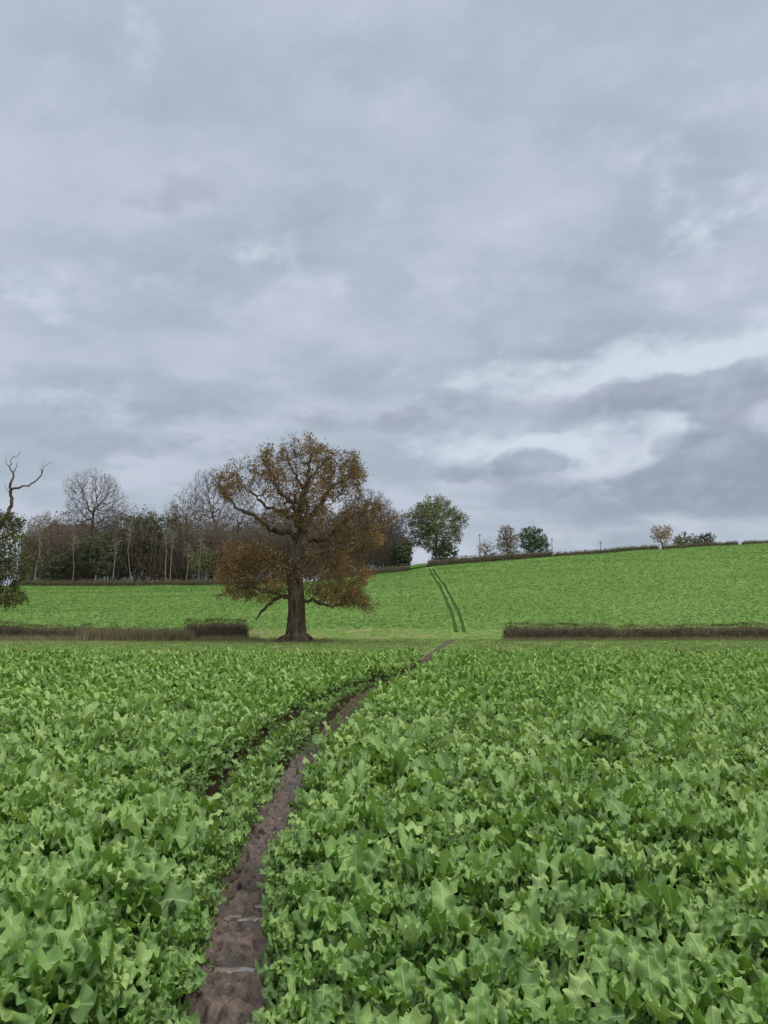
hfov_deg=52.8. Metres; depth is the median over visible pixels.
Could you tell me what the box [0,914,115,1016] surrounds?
rapeseed plant
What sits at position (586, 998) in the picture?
rapeseed plant
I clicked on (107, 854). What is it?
rapeseed plant
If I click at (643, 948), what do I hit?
rapeseed plant
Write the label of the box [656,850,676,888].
rapeseed plant
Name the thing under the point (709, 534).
bush
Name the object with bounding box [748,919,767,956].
rapeseed plant
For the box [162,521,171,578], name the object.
birch tree
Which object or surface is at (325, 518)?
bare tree
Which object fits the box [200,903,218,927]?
rapeseed plant
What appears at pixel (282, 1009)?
rapeseed plant
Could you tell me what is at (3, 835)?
rapeseed plant
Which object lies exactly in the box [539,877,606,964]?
rapeseed plant
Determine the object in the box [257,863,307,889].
rapeseed plant
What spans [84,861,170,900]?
rapeseed plant
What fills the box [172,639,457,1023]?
path
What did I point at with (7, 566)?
oak tree
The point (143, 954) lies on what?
rapeseed plant
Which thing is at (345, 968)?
rapeseed plant
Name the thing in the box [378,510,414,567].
bare tree
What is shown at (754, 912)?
rapeseed plant
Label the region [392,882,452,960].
rapeseed plant
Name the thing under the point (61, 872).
rapeseed plant
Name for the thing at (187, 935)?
rapeseed plant
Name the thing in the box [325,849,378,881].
rapeseed plant
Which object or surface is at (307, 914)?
rapeseed plant
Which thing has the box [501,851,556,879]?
rapeseed plant
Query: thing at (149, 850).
rapeseed plant
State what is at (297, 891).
rapeseed plant
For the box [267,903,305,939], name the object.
rapeseed plant
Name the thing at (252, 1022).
rapeseed plant
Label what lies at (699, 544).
hedge
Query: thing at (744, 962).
rapeseed plant
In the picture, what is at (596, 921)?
rapeseed plant
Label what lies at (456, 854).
rapeseed plant
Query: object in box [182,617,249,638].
hedge
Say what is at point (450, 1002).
rapeseed plant
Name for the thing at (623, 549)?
hedge
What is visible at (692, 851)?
rapeseed plant
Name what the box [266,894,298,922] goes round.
rapeseed plant
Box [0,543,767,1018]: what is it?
ground
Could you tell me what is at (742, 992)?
rapeseed plant
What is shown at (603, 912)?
rapeseed plant
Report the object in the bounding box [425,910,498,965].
rapeseed plant
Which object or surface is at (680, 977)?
rapeseed plant
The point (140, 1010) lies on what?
rapeseed plant
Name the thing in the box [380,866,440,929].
rapeseed plant
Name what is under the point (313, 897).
rapeseed plant
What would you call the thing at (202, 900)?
rapeseed plant
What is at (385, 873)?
rapeseed plant
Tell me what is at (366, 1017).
rapeseed plant
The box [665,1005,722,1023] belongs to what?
rapeseed plant
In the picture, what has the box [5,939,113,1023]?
rapeseed plant
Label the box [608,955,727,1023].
rapeseed plant
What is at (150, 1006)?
rapeseed plant
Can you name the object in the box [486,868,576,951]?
rapeseed plant
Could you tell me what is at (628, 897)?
rapeseed plant
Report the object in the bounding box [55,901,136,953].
rapeseed plant
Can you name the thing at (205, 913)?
rapeseed plant
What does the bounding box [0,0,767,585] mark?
sky
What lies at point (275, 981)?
rapeseed plant
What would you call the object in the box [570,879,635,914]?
rapeseed plant
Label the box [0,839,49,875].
rapeseed plant
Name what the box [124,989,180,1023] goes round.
rapeseed plant
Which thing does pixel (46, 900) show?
rapeseed plant
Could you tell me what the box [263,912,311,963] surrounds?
rapeseed plant
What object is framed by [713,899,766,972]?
rapeseed plant
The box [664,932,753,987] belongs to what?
rapeseed plant
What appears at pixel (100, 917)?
rapeseed plant
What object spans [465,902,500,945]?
rapeseed plant
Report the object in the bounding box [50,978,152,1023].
rapeseed plant
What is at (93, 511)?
bare tree
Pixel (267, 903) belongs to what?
rapeseed plant
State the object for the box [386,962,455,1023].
rapeseed plant
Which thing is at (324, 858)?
rapeseed plant
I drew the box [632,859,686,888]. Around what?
rapeseed plant
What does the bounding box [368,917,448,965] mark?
rapeseed plant
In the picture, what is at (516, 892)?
rapeseed plant
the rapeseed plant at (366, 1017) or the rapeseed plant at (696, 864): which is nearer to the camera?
the rapeseed plant at (366, 1017)
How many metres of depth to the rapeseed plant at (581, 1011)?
2.62 m
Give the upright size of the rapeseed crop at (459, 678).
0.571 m
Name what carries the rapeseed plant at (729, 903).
on the ground at (446, 631)
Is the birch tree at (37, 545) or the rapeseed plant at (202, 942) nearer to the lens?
the rapeseed plant at (202, 942)
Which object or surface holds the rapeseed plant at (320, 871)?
on the ground at (446, 631)
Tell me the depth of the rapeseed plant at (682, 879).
3.92 m
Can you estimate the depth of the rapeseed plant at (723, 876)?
3.95 m
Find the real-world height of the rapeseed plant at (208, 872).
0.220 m
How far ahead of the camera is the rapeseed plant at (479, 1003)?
2.57 m
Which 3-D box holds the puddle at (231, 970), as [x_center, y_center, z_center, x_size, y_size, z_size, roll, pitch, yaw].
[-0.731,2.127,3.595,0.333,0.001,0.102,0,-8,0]
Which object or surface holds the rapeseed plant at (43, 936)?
on the ground at (446, 631)
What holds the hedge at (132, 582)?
on the ground at (446, 631)
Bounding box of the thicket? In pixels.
[17,499,419,581]
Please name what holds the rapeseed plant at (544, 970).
on the ground at (446, 631)
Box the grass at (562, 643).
[0,627,767,658]
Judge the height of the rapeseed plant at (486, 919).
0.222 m
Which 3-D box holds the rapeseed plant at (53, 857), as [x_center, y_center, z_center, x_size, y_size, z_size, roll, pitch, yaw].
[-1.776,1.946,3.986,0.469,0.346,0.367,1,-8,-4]
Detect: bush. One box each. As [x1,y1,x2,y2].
[430,540,458,560]
[477,540,497,556]
[672,532,700,545]
[693,532,716,542]
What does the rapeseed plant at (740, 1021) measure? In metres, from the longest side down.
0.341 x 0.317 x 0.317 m
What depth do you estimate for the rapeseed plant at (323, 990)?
2.87 m
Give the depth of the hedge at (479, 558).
181.57 m
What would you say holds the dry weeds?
on the ground at (446, 631)
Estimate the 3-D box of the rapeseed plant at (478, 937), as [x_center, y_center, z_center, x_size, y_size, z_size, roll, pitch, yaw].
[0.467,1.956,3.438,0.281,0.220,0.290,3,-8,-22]
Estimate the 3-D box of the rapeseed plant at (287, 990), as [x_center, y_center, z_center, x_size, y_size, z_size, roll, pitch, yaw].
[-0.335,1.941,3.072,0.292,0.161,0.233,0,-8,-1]
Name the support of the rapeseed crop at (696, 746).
on the ground at (446, 631)
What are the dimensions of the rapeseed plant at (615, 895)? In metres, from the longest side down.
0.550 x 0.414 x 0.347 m
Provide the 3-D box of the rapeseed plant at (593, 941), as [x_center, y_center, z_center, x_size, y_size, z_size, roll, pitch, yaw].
[0.820,1.844,3.161,0.397,0.334,0.481,2,-12,-45]
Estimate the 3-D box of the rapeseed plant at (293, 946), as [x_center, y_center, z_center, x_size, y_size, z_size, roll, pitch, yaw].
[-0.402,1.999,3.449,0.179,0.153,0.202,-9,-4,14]
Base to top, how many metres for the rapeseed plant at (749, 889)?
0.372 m
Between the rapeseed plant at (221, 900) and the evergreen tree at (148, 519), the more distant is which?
the evergreen tree at (148, 519)
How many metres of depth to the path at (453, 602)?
84.72 m
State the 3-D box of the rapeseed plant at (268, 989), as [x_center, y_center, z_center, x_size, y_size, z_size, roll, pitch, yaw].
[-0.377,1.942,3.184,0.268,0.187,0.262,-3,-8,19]
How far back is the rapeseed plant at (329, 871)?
4.03 m
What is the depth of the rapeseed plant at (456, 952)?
3.24 m
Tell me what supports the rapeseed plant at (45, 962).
on the ground at (446, 631)
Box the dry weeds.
[0,625,767,645]
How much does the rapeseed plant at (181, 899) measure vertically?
0.429 m
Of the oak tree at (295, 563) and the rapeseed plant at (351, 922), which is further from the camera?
the oak tree at (295, 563)
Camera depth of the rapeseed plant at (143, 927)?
3.38 m
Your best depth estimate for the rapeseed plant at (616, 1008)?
2.67 m
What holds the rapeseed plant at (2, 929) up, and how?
on the ground at (446, 631)
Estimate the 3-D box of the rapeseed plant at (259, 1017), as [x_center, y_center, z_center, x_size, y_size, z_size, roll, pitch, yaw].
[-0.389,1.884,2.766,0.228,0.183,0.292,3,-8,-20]
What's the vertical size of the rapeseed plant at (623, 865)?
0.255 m
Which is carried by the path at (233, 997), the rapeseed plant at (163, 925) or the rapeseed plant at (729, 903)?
the rapeseed plant at (163, 925)
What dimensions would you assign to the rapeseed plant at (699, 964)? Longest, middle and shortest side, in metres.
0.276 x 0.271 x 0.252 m
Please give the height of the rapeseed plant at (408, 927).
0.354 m
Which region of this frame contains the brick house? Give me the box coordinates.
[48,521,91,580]
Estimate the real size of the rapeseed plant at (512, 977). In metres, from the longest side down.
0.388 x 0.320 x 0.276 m
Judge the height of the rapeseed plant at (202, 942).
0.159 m
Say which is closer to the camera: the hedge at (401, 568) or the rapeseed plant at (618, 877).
the rapeseed plant at (618, 877)
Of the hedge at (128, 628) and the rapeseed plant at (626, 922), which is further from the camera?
the hedge at (128, 628)
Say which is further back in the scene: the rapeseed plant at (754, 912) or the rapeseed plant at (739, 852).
the rapeseed plant at (739, 852)
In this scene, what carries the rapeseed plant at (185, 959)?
on the path at (233, 997)
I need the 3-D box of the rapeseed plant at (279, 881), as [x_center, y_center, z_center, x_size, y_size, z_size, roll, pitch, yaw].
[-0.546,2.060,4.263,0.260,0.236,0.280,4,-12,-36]
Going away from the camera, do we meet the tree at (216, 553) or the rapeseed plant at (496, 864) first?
the rapeseed plant at (496, 864)
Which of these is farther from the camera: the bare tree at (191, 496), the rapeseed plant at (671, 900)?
the bare tree at (191, 496)
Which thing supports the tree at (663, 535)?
on the ground at (446, 631)
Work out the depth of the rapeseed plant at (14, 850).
4.42 m
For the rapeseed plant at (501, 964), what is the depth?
2.89 m
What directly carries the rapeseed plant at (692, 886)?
on the ground at (446, 631)
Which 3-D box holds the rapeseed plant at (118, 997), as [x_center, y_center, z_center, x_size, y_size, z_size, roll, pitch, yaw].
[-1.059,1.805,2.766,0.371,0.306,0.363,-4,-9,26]
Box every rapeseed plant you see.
[0,828,31,881]
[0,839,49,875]
[0,844,18,862]
[0,860,15,920]
[0,863,57,902]
[0,876,90,944]
[0,898,83,1023]
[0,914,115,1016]
[0,915,4,934]
[0,933,65,1020]
[0,953,41,1021]
[0,983,94,1023]
[1,859,115,918]
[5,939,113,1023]
[9,849,59,897]
[12,997,58,1023]
[20,916,64,940]
[21,922,35,948]
[28,851,50,872]
[30,880,122,941]
[34,847,113,903]
[42,860,95,909]
[42,972,151,1023]
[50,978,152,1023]
[55,891,134,980]
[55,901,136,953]
[57,831,127,870]
[69,846,157,875]
[82,833,176,916]
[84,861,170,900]
[87,928,160,1009]
[89,852,191,934]
[95,904,153,943]
[107,931,206,986]
[110,1007,167,1021]
[113,844,173,923]
[113,1003,147,1023]
[116,913,179,978]
[119,883,160,934]
[122,996,174,1023]
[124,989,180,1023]
[130,956,183,1017]
[133,914,196,952]
[133,945,201,991]
[136,963,199,1023]
[138,963,202,1022]
[148,971,186,1010]
[149,895,210,960]
[160,863,191,895]
[162,869,194,896]
[163,870,219,916]
[164,917,214,972]
[174,883,212,925]
[174,913,215,947]
[175,970,204,987]
[178,942,209,967]
[187,923,207,952]
[188,862,228,900]
[190,892,217,921]
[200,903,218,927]
[203,885,226,908]
[246,1006,268,1023]
[251,1008,289,1023]
[255,921,329,980]
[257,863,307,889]
[259,884,297,923]
[259,951,319,1004]
[260,859,305,906]
[260,904,298,958]
[261,954,322,1000]
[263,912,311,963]
[264,972,326,1010]
[264,1001,315,1023]
[265,940,348,1011]
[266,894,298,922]
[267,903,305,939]
[267,977,327,1023]
[268,940,305,957]
[271,964,289,992]
[272,881,330,928]
[275,864,331,910]
[278,940,309,953]
[278,983,358,1023]
[293,885,377,942]
[295,883,353,948]
[298,1007,334,1023]
[300,947,332,988]
[305,860,344,900]
[310,931,367,984]
[310,1005,372,1023]
[311,947,401,1012]
[314,841,354,872]
[314,842,401,920]
[315,835,407,878]
[318,843,392,921]
[318,906,399,957]
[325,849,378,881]
[333,962,462,1023]
[335,957,421,1023]
[338,868,400,921]
[340,1006,382,1023]
[341,868,404,927]
[343,902,391,952]
[354,870,424,930]
[360,936,422,976]
[360,969,396,1005]
[362,822,454,893]
[366,912,456,983]
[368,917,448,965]
[373,865,412,882]
[376,1010,399,1023]
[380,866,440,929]
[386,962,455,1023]
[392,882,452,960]
[398,988,489,1023]
[402,878,483,935]
[404,877,494,988]
[406,848,476,898]
[411,840,471,891]
[420,956,467,1003]
[424,937,474,997]
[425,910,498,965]
[426,930,545,1010]
[428,975,537,1023]
[430,991,508,1023]
[441,845,522,921]
[448,863,517,912]
[453,966,563,1004]
[459,934,560,1007]
[462,928,513,969]
[462,984,540,1023]
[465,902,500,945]
[467,881,526,907]
[473,890,578,958]
[473,996,572,1023]
[479,906,501,931]
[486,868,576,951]
[490,843,552,901]
[493,893,550,928]
[495,855,522,890]
[496,850,531,888]
[499,904,584,988]
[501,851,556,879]
[508,965,624,1023]
[516,843,538,886]
[534,956,588,1014]
[536,841,633,918]
[537,923,650,1005]
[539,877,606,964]
[541,851,615,892]
[544,982,589,1009]
[546,867,613,887]
[555,1003,634,1023]
[558,942,635,1007]
[568,888,614,929]
[569,882,663,950]
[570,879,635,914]
[576,915,646,968]
[583,950,681,1023]
[585,848,635,887]
[601,830,699,903]
[603,868,634,895]
[603,897,688,945]
[607,933,691,1001]
[608,858,634,892]
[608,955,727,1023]
[612,892,635,927]
[612,1002,656,1023]
[616,942,645,973]
[620,894,709,942]
[628,943,740,1011]
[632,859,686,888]
[634,936,665,954]
[635,877,726,943]
[636,954,734,1023]
[647,847,726,895]
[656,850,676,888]
[658,903,754,965]
[661,851,716,895]
[662,922,738,963]
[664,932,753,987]
[664,936,707,985]
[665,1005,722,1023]
[668,873,720,906]
[670,963,738,1023]
[678,884,759,951]
[689,882,709,905]
[694,870,747,912]
[695,867,755,891]
[695,895,759,943]
[700,847,749,901]
[708,912,767,981]
[712,820,767,918]
[713,865,767,914]
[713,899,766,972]
[713,952,763,989]
[713,969,767,1023]
[722,1010,756,1023]
[723,1000,765,1023]
[724,837,767,868]
[726,965,767,1023]
[730,837,743,853]
[733,938,767,979]
[735,934,767,964]
[739,818,767,859]
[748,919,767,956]
[750,910,767,956]
[756,866,765,886]
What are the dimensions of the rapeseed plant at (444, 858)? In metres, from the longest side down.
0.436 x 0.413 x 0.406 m
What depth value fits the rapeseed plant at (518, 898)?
3.62 m
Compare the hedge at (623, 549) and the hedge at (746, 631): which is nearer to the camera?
the hedge at (746, 631)
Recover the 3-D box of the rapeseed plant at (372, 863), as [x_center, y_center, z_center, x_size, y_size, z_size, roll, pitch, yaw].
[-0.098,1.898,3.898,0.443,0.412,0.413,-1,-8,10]
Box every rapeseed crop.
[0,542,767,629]
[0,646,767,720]
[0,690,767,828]
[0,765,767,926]
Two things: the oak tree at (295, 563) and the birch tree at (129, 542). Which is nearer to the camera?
the oak tree at (295, 563)
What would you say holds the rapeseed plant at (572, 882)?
on the ground at (446, 631)
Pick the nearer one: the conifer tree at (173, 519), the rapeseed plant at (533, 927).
the rapeseed plant at (533, 927)
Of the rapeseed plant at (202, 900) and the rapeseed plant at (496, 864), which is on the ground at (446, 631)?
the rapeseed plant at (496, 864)
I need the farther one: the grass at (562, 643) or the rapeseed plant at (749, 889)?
the grass at (562, 643)
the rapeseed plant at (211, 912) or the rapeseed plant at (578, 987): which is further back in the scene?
the rapeseed plant at (211, 912)
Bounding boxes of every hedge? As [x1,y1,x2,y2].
[0,620,93,638]
[13,577,285,585]
[95,622,166,630]
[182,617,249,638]
[319,563,409,579]
[426,549,553,566]
[502,620,767,639]
[553,544,659,556]
[661,540,738,548]
[741,539,767,544]
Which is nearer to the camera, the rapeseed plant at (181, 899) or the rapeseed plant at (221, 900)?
the rapeseed plant at (181, 899)
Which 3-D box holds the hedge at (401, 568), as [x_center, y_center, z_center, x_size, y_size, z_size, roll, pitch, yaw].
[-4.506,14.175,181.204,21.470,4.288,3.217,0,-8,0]
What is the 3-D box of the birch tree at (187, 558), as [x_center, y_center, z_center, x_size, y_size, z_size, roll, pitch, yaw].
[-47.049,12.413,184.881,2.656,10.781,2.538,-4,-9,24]
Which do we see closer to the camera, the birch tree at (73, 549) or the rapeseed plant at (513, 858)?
the rapeseed plant at (513, 858)
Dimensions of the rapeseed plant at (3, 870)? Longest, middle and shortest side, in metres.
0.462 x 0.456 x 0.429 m
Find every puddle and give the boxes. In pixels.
[209,967,255,973]
[223,915,260,921]
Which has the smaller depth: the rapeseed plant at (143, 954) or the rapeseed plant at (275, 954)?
the rapeseed plant at (143, 954)
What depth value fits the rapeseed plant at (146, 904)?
3.65 m
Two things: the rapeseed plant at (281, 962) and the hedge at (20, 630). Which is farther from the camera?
the hedge at (20, 630)
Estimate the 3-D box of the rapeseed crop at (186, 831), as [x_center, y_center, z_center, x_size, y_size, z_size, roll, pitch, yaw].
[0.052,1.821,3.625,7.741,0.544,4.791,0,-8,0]
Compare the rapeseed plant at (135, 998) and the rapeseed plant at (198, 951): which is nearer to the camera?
the rapeseed plant at (135, 998)
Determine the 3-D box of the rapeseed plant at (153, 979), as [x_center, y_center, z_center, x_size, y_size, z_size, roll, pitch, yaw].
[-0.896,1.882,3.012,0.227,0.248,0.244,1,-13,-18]
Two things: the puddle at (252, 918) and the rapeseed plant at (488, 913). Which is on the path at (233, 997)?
the puddle at (252, 918)
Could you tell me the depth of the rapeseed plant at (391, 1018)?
2.47 m
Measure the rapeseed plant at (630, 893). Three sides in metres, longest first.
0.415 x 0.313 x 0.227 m
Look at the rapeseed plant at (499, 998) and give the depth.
2.75 m
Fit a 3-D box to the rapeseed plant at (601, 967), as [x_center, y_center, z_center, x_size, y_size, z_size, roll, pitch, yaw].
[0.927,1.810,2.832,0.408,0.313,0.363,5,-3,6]
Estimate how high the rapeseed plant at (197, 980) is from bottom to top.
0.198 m
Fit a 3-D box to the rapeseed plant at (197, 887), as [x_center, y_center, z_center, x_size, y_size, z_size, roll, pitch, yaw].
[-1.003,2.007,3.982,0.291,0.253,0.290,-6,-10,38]
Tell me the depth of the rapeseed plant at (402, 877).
4.21 m
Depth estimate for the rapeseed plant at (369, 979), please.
3.02 m
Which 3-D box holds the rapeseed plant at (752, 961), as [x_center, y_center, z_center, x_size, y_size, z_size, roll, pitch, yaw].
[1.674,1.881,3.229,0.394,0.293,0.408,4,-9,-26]
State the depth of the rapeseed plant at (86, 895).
3.52 m
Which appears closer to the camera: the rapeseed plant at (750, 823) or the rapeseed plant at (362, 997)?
the rapeseed plant at (362, 997)
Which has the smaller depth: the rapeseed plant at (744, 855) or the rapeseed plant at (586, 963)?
the rapeseed plant at (586, 963)
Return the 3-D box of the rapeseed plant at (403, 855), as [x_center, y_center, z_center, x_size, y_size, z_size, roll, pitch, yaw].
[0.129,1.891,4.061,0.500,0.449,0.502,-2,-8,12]
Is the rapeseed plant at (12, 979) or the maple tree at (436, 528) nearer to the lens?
the rapeseed plant at (12, 979)
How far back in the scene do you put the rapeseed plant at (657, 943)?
3.21 m
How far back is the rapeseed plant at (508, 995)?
2.69 m
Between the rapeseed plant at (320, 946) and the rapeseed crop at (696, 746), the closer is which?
the rapeseed plant at (320, 946)
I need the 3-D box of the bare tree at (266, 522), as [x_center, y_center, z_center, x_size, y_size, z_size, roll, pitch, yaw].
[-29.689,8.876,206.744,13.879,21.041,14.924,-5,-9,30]
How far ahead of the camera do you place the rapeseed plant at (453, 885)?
3.71 m
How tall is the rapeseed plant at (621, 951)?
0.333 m
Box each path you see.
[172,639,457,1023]
[429,568,457,631]
[432,568,465,631]
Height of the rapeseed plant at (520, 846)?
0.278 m
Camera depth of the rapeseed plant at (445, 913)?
3.29 m
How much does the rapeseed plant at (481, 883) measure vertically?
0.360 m
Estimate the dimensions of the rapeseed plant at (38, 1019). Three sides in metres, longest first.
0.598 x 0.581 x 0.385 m
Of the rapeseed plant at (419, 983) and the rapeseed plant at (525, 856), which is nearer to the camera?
the rapeseed plant at (419, 983)
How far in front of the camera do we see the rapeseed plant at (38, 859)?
4.37 m
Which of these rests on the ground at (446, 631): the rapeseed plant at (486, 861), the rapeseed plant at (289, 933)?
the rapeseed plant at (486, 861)
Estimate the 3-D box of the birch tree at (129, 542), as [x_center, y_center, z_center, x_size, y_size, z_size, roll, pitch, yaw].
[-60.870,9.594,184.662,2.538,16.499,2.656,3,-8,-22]
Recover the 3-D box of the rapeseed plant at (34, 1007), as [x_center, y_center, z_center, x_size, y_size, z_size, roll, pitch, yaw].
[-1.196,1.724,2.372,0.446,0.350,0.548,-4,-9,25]
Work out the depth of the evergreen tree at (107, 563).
187.24 m
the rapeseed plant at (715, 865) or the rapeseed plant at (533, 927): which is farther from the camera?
the rapeseed plant at (715, 865)
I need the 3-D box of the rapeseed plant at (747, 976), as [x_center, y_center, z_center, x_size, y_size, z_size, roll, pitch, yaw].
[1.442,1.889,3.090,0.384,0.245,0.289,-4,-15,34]
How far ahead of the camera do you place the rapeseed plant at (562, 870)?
4.02 m
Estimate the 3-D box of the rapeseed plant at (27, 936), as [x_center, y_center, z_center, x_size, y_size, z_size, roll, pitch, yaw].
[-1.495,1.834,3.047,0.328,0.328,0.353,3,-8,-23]
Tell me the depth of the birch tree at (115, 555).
185.08 m
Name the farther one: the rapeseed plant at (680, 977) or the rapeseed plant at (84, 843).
the rapeseed plant at (84, 843)
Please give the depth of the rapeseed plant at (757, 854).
4.10 m
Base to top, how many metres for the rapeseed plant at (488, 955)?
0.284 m
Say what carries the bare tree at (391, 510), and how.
on the ground at (446, 631)
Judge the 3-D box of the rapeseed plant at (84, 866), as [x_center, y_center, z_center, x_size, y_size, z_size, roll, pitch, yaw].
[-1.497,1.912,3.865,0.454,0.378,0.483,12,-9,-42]
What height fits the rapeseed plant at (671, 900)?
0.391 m
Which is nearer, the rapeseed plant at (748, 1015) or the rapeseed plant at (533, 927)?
the rapeseed plant at (748, 1015)
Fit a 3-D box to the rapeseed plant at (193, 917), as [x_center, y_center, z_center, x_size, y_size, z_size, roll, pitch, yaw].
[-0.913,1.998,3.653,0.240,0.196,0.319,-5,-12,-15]
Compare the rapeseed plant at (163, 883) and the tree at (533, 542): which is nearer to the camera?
the rapeseed plant at (163, 883)
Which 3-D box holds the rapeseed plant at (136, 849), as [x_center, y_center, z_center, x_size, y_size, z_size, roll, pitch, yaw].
[-1.277,1.864,3.807,0.474,0.441,0.507,7,-10,-42]
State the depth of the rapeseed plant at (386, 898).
3.68 m
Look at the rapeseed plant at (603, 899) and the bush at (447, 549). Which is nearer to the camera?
the rapeseed plant at (603, 899)
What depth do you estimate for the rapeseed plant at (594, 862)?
3.95 m
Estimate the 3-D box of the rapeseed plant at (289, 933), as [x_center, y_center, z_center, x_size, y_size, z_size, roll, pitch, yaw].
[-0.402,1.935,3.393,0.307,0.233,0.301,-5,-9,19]
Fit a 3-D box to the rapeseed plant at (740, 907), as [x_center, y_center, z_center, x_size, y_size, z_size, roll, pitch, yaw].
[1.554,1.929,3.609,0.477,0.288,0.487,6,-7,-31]
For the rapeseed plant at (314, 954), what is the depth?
3.37 m
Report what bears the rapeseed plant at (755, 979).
on the ground at (446, 631)
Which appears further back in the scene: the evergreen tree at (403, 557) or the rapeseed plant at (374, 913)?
the evergreen tree at (403, 557)
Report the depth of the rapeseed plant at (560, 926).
3.41 m
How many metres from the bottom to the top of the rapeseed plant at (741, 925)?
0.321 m
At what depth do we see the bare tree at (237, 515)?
202.47 m
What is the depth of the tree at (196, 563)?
186.52 m
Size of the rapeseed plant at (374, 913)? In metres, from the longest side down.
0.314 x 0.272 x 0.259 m
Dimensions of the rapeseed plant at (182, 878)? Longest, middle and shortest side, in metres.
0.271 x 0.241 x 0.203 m
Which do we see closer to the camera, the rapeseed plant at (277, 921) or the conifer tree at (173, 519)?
the rapeseed plant at (277, 921)
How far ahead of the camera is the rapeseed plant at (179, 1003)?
3.06 m
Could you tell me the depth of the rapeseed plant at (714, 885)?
3.94 m
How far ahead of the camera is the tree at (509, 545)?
198.01 m
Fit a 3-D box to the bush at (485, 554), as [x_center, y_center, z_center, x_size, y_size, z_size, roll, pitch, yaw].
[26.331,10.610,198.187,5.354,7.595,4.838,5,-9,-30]
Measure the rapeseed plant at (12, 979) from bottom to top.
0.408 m
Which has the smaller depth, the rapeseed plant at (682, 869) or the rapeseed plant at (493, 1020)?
the rapeseed plant at (493, 1020)
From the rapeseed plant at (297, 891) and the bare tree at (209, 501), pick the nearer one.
the rapeseed plant at (297, 891)
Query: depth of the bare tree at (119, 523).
205.48 m
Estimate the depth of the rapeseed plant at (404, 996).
2.79 m
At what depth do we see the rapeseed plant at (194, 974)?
3.23 m
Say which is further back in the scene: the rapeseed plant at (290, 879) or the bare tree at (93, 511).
the bare tree at (93, 511)
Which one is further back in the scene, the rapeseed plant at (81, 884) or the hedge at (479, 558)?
the hedge at (479, 558)
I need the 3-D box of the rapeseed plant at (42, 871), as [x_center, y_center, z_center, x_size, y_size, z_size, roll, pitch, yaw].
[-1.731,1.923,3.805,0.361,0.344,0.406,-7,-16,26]
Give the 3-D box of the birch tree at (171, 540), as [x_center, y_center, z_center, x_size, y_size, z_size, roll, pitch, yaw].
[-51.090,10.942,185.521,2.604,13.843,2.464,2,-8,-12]
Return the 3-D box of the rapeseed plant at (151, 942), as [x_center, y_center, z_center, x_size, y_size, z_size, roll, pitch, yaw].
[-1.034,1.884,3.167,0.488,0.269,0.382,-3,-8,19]
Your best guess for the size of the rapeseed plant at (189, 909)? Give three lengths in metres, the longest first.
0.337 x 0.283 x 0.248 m
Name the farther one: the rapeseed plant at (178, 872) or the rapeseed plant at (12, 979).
the rapeseed plant at (178, 872)
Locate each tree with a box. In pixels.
[0,454,49,611]
[26,513,65,577]
[34,526,46,578]
[39,547,77,580]
[59,464,133,580]
[68,534,79,579]
[74,530,124,580]
[101,509,134,574]
[111,511,176,580]
[111,540,120,580]
[126,520,133,579]
[152,501,192,580]
[162,484,208,565]
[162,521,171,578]
[166,530,176,576]
[182,544,192,578]
[186,545,214,580]
[190,466,233,580]
[208,428,396,641]
[208,539,241,577]
[213,492,260,546]
[246,508,290,575]
[309,503,342,559]
[332,486,403,565]
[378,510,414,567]
[390,541,414,566]
[402,493,470,560]
[495,525,519,553]
[516,524,551,553]
[649,525,672,546]
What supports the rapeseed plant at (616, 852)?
on the ground at (446, 631)
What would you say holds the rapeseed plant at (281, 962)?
on the path at (233, 997)
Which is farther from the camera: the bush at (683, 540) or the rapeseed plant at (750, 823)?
the bush at (683, 540)
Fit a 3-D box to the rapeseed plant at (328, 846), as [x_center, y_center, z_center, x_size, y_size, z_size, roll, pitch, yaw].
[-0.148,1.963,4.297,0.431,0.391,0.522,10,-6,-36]
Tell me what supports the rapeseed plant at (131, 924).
on the ground at (446, 631)
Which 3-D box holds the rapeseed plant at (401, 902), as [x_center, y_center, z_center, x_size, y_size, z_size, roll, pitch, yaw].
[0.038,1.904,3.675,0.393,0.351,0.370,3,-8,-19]
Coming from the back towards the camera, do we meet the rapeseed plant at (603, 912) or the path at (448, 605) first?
the path at (448, 605)
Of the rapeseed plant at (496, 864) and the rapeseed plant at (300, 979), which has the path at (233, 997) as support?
the rapeseed plant at (300, 979)
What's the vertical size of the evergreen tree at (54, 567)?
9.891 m
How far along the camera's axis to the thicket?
192.41 m
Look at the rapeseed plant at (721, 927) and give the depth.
3.37 m
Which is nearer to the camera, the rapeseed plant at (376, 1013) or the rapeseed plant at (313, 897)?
the rapeseed plant at (376, 1013)
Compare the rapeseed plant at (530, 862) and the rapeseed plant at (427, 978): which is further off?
the rapeseed plant at (530, 862)
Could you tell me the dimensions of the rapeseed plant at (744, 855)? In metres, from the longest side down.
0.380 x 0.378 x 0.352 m
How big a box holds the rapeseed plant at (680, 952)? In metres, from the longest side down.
0.424 x 0.412 x 0.316 m
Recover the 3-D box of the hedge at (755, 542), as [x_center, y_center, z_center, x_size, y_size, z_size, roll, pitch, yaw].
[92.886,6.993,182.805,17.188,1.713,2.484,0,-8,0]
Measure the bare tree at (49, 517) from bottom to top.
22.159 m
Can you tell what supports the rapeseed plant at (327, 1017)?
on the ground at (446, 631)
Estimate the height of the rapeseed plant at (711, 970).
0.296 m
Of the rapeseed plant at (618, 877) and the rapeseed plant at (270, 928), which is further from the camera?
the rapeseed plant at (618, 877)
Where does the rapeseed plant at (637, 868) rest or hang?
on the ground at (446, 631)
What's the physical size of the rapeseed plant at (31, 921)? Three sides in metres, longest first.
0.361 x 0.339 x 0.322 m

